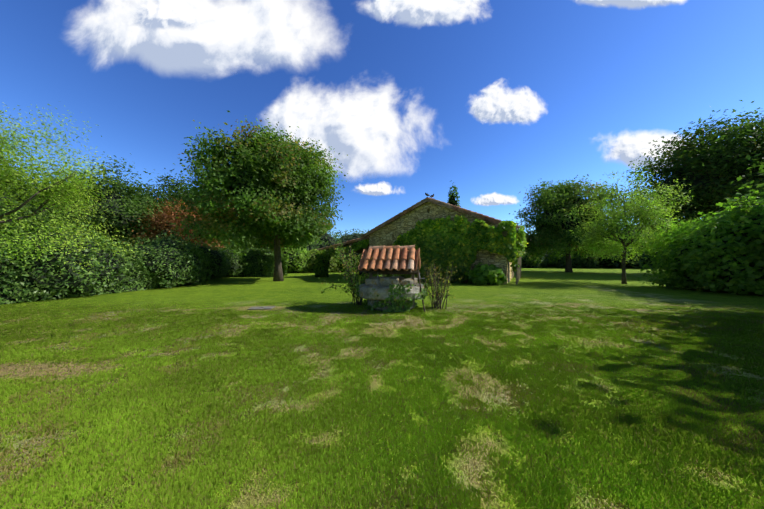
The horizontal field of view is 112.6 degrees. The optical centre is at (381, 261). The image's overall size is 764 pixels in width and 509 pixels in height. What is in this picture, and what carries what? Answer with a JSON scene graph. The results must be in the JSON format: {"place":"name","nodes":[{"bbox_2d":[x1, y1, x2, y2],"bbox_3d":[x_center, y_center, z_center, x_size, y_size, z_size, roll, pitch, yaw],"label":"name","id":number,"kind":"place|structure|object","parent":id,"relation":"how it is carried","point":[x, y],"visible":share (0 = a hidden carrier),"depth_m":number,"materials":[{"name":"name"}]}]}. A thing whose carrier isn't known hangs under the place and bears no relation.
{"place":"outdoors","nodes":[
{"label":"outdoors","id":0,"kind":"place"},
{"bbox_2d":[120,0,218,29],"bbox_3d":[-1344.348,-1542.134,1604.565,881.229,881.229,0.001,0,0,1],"label":"cloud","id":1,"kind":"structure","parent":0,"point":[154,14],"depth_m":1604.84,"materials":[{"name":"white"}]},
{"bbox_2d":[71,0,336,74],"bbox_3d":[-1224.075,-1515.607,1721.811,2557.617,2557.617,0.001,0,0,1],"label":"cloud","id":2,"kind":"structure","parent":0,"point":[259,34],"depth_m":1720.10,"materials":[{"name":"white"}]},
{"bbox_2d":[264,84,428,182],"bbox_3d":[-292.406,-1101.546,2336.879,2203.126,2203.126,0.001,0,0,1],"label":"cloud","id":3,"kind":"structure","parent":0,"point":[366,132],"depth_m":2336.58,"materials":[{"name":"white"}]},
{"bbox_2d":[356,182,399,195],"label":"cloud","id":4,"kind":"structure","parent":0,"point":[383,188],"depth_m":2504.49,"materials":[{"name":"white"}]},
{"bbox_2d":[0,266,763,508],"bbox_3d":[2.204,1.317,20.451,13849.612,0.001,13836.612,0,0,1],"label":"ground","id":5,"kind":"structure","parent":0,"point":[601,286],"depth_m":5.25,"materials":[{"name":"green plant"}]},
{"bbox_2d":[0,152,93,243],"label":"tree","id":6,"kind":"object","parent":5,"relation":"on","point":[22,208],"visible":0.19,"depth_m":16.51,"materials":[{"name":"green plant"}]},
{"bbox_2d":[0,101,148,274],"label":"robinia tree","id":7,"kind":"object","parent":5,"relation":"on","point":[13,150],"visible":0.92,"depth_m":8.40,"materials":[{"name":"green plant"}]},
{"bbox_2d":[0,221,149,300],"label":"hedge shrub","id":8,"kind":"object","parent":5,"relation":"on","point":[46,276],"visible":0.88,"depth_m":8.91,"materials":[{"name":"green plant"}]},
{"bbox_2d":[0,151,171,248],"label":"tree","id":9,"kind":"object","parent":5,"relation":"on","point":[120,217],"visible":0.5,"depth_m":19.72,"materials":[{"name":"green plant"}]},
{"bbox_2d":[0,242,289,304],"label":"laurel hedge","id":10,"kind":"object","parent":5,"relation":"on","point":[260,264],"visible":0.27,"depth_m":11.17,"materials":[{"name":"green plant"}]},
{"bbox_2d":[119,229,212,287],"bbox_3d":[-11.202,-0.173,13.190,3.621,2.982,4.537,0,0,1],"label":"hedge shrub","id":11,"kind":"object","parent":5,"relation":"on","point":[170,262],"visible":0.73,"depth_m":12.42,"materials":[{"name":"green plant"}]},
{"bbox_2d":[113,192,229,249],"bbox_3d":[-17.789,-2.316,23.046,8.729,7.304,8.216,0,0,1],"label":"copper tree","id":12,"kind":"object","parent":5,"relation":"on","point":[158,219],"visible":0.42,"depth_m":20.96,"materials":[{"name":"red plant"}]},
{"bbox_2d":[140,168,257,250],"bbox_3d":[-20.391,-4.175,28.386,13.030,11.034,13.996,0,0,-31],"label":"tree","id":13,"kind":"object","parent":5,"relation":"on","point":[177,188],"visible":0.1,"depth_m":24.98,"materials":[{"name":"green plant"}]},
{"bbox_2d":[190,240,232,279],"bbox_3d":[-12.771,-0.154,18.056,4.085,2.989,4.309,0,0,1],"label":"hedge shrub","id":14,"kind":"object","parent":5,"relation":"on","point":[218,266],"visible":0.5,"depth_m":17.69,"materials":[{"name":"green plant"}]},
{"bbox_2d":[206,245,247,277],"bbox_3d":[-13.535,-0.158,21.253,4.247,2.915,5.280,0,0,1],"label":"hedge shrub","id":15,"kind":"object","parent":5,"relation":"on","point":[234,263],"visible":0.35,"depth_m":21.08,"materials":[{"name":"green plant"}]},
{"bbox_2d":[156,110,349,280],"bbox_3d":[-7.545,-4.386,17.188,10.132,11.436,11.594,0,0,1],"label":"chestnut tree","id":16,"kind":"object","parent":5,"relation":"on","point":[270,188],"visible":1,"depth_m":14.80,"materials":[{"name":"green plant"}]},
{"bbox_2d":[247,306,274,309],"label":"stone slab","id":17,"kind":"structure","parent":5,"relation":"on","point":[261,307],"depth_m":7.16,"materials":[{"name":"stone"}]},
{"bbox_2d":[240,213,327,253],"bbox_3d":[-13.970,-4.384,33.086,13.498,11.436,12.910,0,0,1],"label":"tree","id":18,"kind":"object","parent":5,"relation":"on","point":[267,246],"visible":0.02,"depth_m":31.66,"materials":[{"name":"green plant"}]},
{"bbox_2d":[272,246,314,272],"bbox_3d":[-10.521,-0.307,30.191,5.203,3.434,4.774,0,0,-21],"label":"bush","id":19,"kind":"object","parent":5,"relation":"on","point":[296,263],"visible":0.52,"depth_m":28.82,"materials":[{"name":"green plant"}]},
{"bbox_2d":[287,227,343,251],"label":"tree","id":20,"kind":"object","parent":5,"relation":"on","point":[325,237],"visible":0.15,"depth_m":57.18,"materials":[{"name":"green plant"}]},
{"bbox_2d":[305,249,339,272],"bbox_3d":[-7.700,-0.113,31.105,4.739,3.037,4.793,0,0,-42],"label":"bush","id":21,"kind":"object","parent":5,"relation":"on","point":[333,265],"visible":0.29,"depth_m":30.08,"materials":[{"name":"green plant"}]},
{"bbox_2d":[318,243,376,304],"bbox_3d":[-0.797,0.347,7.817,1.866,1.952,2.298,0,0,1],"label":"rose shrub","id":22,"kind":"object","parent":5,"relation":"on","point":[351,284],"visible":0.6,"depth_m":7.74,"materials":[{"name":"green plant"}]},
{"bbox_2d":[333,253,361,271],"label":"bush","id":23,"kind":"object","parent":5,"relation":"on","point":[341,262],"visible":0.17,"depth_m":31.41,"materials":[{"name":"green plant"}]},
{"bbox_2d":[332,229,368,242],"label":"tree","id":24,"kind":"object","parent":5,"relation":"on","point":[345,237],"visible":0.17,"depth_m":77.06,"materials":[{"name":"green plant"}]},
{"bbox_2d":[354,245,427,311],"bbox_3d":[0.256,0.448,7.346,2.128,1.826,1.858,0,0,13],"label":"well","id":25,"kind":"object","parent":5,"relation":"on","point":[395,294],"visible":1,"depth_m":6.80,"materials":[{"name":"stone"}]},
{"bbox_2d":[312,193,528,283],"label":"house","id":26,"kind":"structure","parent":5,"relation":"on","point":[442,233],"depth_m":16.01,"materials":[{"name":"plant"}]},
{"bbox_2d":[420,261,464,308],"bbox_3d":[1.589,0.635,7.139,1.068,1.436,1.286,0,0,-17],"label":"twiggy shrub","id":27,"kind":"object","parent":5,"relation":"on","point":[438,293],"visible":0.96,"depth_m":7.07,"materials":[{"name":"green plant"}]},
{"bbox_2d":[447,180,460,206],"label":"poplar tree","id":28,"kind":"object","parent":5,"relation":"on","point":[452,196],"visible":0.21,"depth_m":70.92,"materials":[{"name":"green plant"}]},
{"bbox_2d":[464,262,506,284],"bbox_3d":[6.022,0.720,14.709,2.335,1.372,2.105,0,0,1],"label":"bush","id":29,"kind":"object","parent":5,"relation":"on","point":[485,274],"visible":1,"depth_m":14.14,"materials":[{"name":"green plant"}]},
{"bbox_2d":[521,239,553,267],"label":"bush","id":30,"kind":"object","parent":5,"relation":"on","point":[525,263],"visible":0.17,"depth_m":51.18,"materials":[{"name":"green plant"}]},
{"bbox_2d":[548,245,598,267],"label":"bush","id":31,"kind":"object","parent":5,"relation":"on","point":[578,262],"visible":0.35,"depth_m":48.97,"materials":[{"name":"green plant"}]},
{"bbox_2d":[509,174,641,271],"bbox_3d":[23.677,-4.759,31.732,16.590,12.195,13.961,0,0,1],"label":"cherry tree","id":32,"kind":"object","parent":5,"relation":"on","point":[553,223],"visible":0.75,"depth_m":29.42,"materials":[{"name":"green plant"}]},
{"bbox_2d":[588,227,655,268],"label":"bush","id":33,"kind":"object","parent":5,"relation":"on","point":[609,263],"visible":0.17,"depth_m":48.42,"materials":[{"name":"green plant"}]},
{"bbox_2d":[564,166,702,283],"bbox_3d":[14.070,-2.013,14.768,5.843,6.671,6.336,0,0,1],"label":"young tree","id":34,"kind":"object","parent":5,"relation":"on","point":[613,220],"visible":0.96,"depth_m":14.48,"materials":[{"name":"green plant"}]},
{"bbox_2d":[634,229,669,268],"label":"bush","id":35,"kind":"object","parent":5,"relation":"on","point":[647,260],"visible":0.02,"depth_m":46.28,"materials":[{"name":"green plant"}]},
{"bbox_2d":[604,100,763,246],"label":"walnut tree","id":36,"kind":"object","parent":5,"relation":"on","point":[711,168],"visible":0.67,"depth_m":22.66,"materials":[{"name":"green plant"}]},
{"bbox_2d":[637,186,763,295],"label":"fig bush","id":37,"kind":"object","parent":5,"relation":"on","point":[723,250],"visible":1,"depth_m":10.43,"materials":[{"name":"green plant"}]},
{"bbox_2d":[731,153,763,210],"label":"tree","id":38,"kind":"object","parent":5,"relation":"on","point":[739,178],"visible":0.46,"depth_m":11.13,"materials":[{"name":"green plant"}]},
{"bbox_2d":[0,0,763,237],"label":"sky","id":39,"kind":"structure","parent":0,"point":[599,74],"materials":[{"name":"blue"}]},
{"bbox_2d":[345,0,484,56],"bbox_3d":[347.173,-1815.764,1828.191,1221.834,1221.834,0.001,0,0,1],"label":"cloud","id":40,"kind":"structure","parent":0,"point":[418,12],"depth_m":1828.95,"materials":[{"name":"white"}]},
{"bbox_2d":[472,192,518,205],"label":"cloud","id":41,"kind":"structure","parent":0,"point":[494,198],"depth_m":2324.23,"materials":[{"name":"white"}]},
{"bbox_2d":[470,82,544,122],"bbox_3d":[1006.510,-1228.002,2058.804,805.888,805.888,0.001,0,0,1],"label":"cloud","id":42,"kind":"structure","parent":0,"point":[494,102],"depth_m":2058.91,"materials":[{"name":"white"}]},
{"bbox_2d":[576,0,685,8],"bbox_3d":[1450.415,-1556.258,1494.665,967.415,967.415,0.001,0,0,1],"label":"cloud","id":43,"kind":"structure","parent":0,"point":[631,4],"depth_m":1494.48,"materials":[{"name":"white"}]},
{"bbox_2d":[605,131,685,169],"bbox_3d":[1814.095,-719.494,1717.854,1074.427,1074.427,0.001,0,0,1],"label":"cloud","id":44,"kind":"structure","parent":0,"point":[626,148],"depth_m":1719.07,"materials":[{"name":"white"}]}
]}

